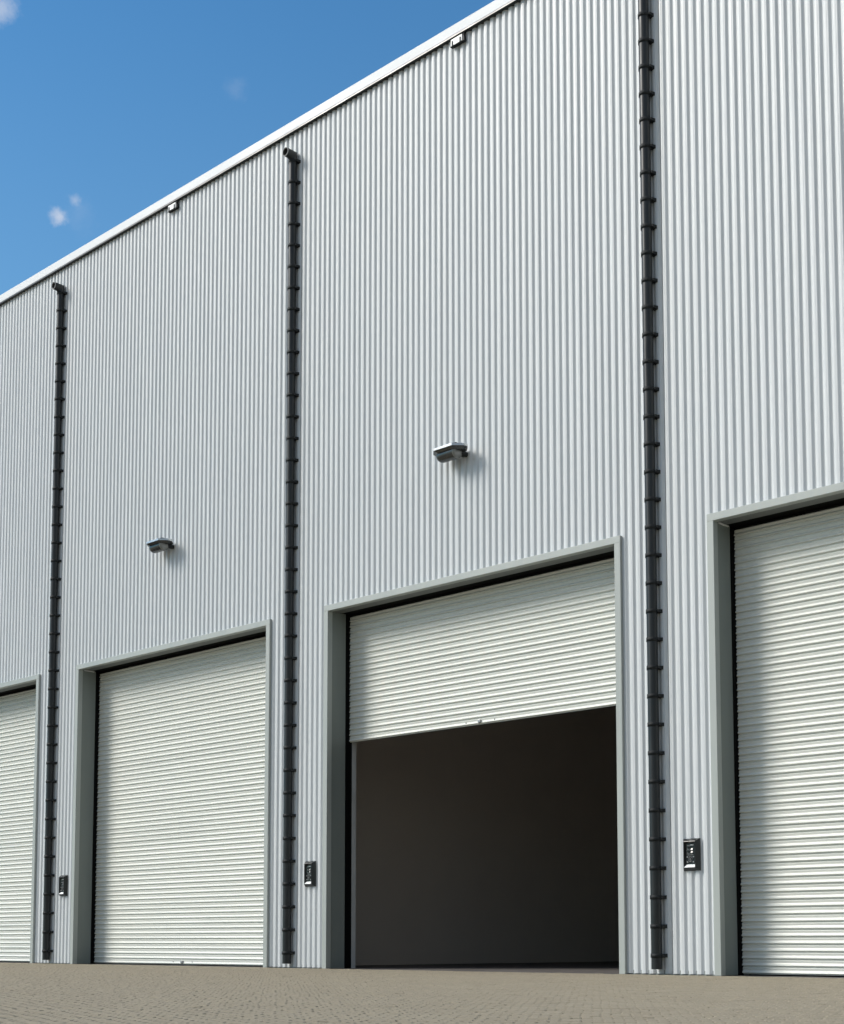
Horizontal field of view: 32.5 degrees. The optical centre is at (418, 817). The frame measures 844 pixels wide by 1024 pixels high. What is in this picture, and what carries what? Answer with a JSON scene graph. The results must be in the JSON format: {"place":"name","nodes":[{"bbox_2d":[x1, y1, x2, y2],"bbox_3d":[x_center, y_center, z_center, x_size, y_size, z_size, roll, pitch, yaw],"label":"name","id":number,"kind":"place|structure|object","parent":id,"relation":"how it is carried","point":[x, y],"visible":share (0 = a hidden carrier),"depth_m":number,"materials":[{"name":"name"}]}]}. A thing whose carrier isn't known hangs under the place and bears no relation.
{"place":"outdoors","nodes":[
{"label":"outdoors","id":0,"kind":"place"},
{"bbox_2d":[0,0,493,294],"label":"sky","id":1,"kind":"structure","parent":0,"point":[109,108],"materials":[{"name":"blue"}]},
{"bbox_2d":[0,0,843,977],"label":"warehouse","id":2,"kind":"structure","parent":0,"point":[470,776],"depth_m":19.95,"materials":[{"name":"paint"}]},
{"bbox_2d":[42,282,66,959],"bbox_3d":[-6.480,-3.583,25.582,0.169,12.156,0.227,-5,-7,44],"label":"downpipe","id":3,"kind":"object","parent":2,"relation":"attached to","point":[55,561],"visible":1,"depth_m":25.56,"materials":[{"name":"plastic"}]},
{"bbox_2d":[59,875,67,895],"bbox_3d":[-6.136,1.180,24.945,0.220,0.364,0.062,-5,-7,44],"label":"keypad","id":4,"kind":"object","parent":2,"relation":"attached to","point":[63,885],"visible":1,"depth_m":24.90,"materials":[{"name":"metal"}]},
{"bbox_2d":[146,537,173,552],"bbox_3d":[-4.149,-4.372,23.330,0.540,0.192,0.355,-5,-7,44],"label":"wall lamp","id":5,"kind":"object","parent":2,"relation":"attached to","point":[157,545],"visible":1,"depth_m":23.21,"materials":[{"name":"plastic"}]},
{"bbox_2d":[168,201,178,212],"bbox_3d":[-4.049,-10.090,23.896,0.253,0.119,0.060,-5,-7,44],"label":"floodlight","id":6,"kind":"object","parent":2,"relation":"attached to","point":[173,207],"visible":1,"depth_m":23.87,"materials":[{"name":"plastic"}]},
{"bbox_2d":[282,147,300,963],"bbox_3d":[-1.901,-3.964,21.179,0.169,12.156,0.227,-5,-7,44],"label":"downpipe","id":7,"kind":"object","parent":2,"relation":"attached to","point":[291,459],"visible":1,"depth_m":21.16,"materials":[{"name":"plastic"}]},
{"bbox_2d":[304,861,315,886],"bbox_3d":[-1.549,0.802,20.534,0.220,0.364,0.062,-5,-7,44],"label":"keypad","id":8,"kind":"object","parent":2,"relation":"attached to","point":[309,873],"visible":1,"depth_m":20.51,"materials":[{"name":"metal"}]},
{"bbox_2d":[433,442,467,462],"bbox_3d":[0.437,-4.755,18.919,0.540,0.192,0.355,-5,-7,44],"label":"wall lamp","id":9,"kind":"object","parent":2,"relation":"attached to","point":[448,452],"visible":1,"depth_m":18.81,"materials":[{"name":"plastic"}]},
{"bbox_2d":[450,32,466,48],"bbox_3d":[0.538,-10.473,19.485,0.253,0.119,0.060,-5,-7,44],"label":"floodlight","id":10,"kind":"object","parent":2,"relation":"attached to","point":[460,39],"visible":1,"depth_m":19.46,"materials":[{"name":"plastic"}]},
{"bbox_2d":[638,0,667,968],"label":"downpipe","id":11,"kind":"object","parent":2,"relation":"attached to","point":[647,226],"visible":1,"depth_m":16.73,"materials":[{"name":"plastic"}]},
{"bbox_2d":[683,838,700,870],"bbox_3d":[3.038,0.415,16.123,0.220,0.364,0.062,-5,-7,44],"label":"keypad","id":12,"kind":"object","parent":2,"relation":"attached to","point":[692,850],"visible":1,"depth_m":16.10,"materials":[{"name":"black plastic"}]},
{"bbox_2d":[0,963,843,1023],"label":"paving","id":13,"kind":"structure","parent":0,"point":[39,993],"depth_m":9.58,"materials":[{"name":"beige concrete"}]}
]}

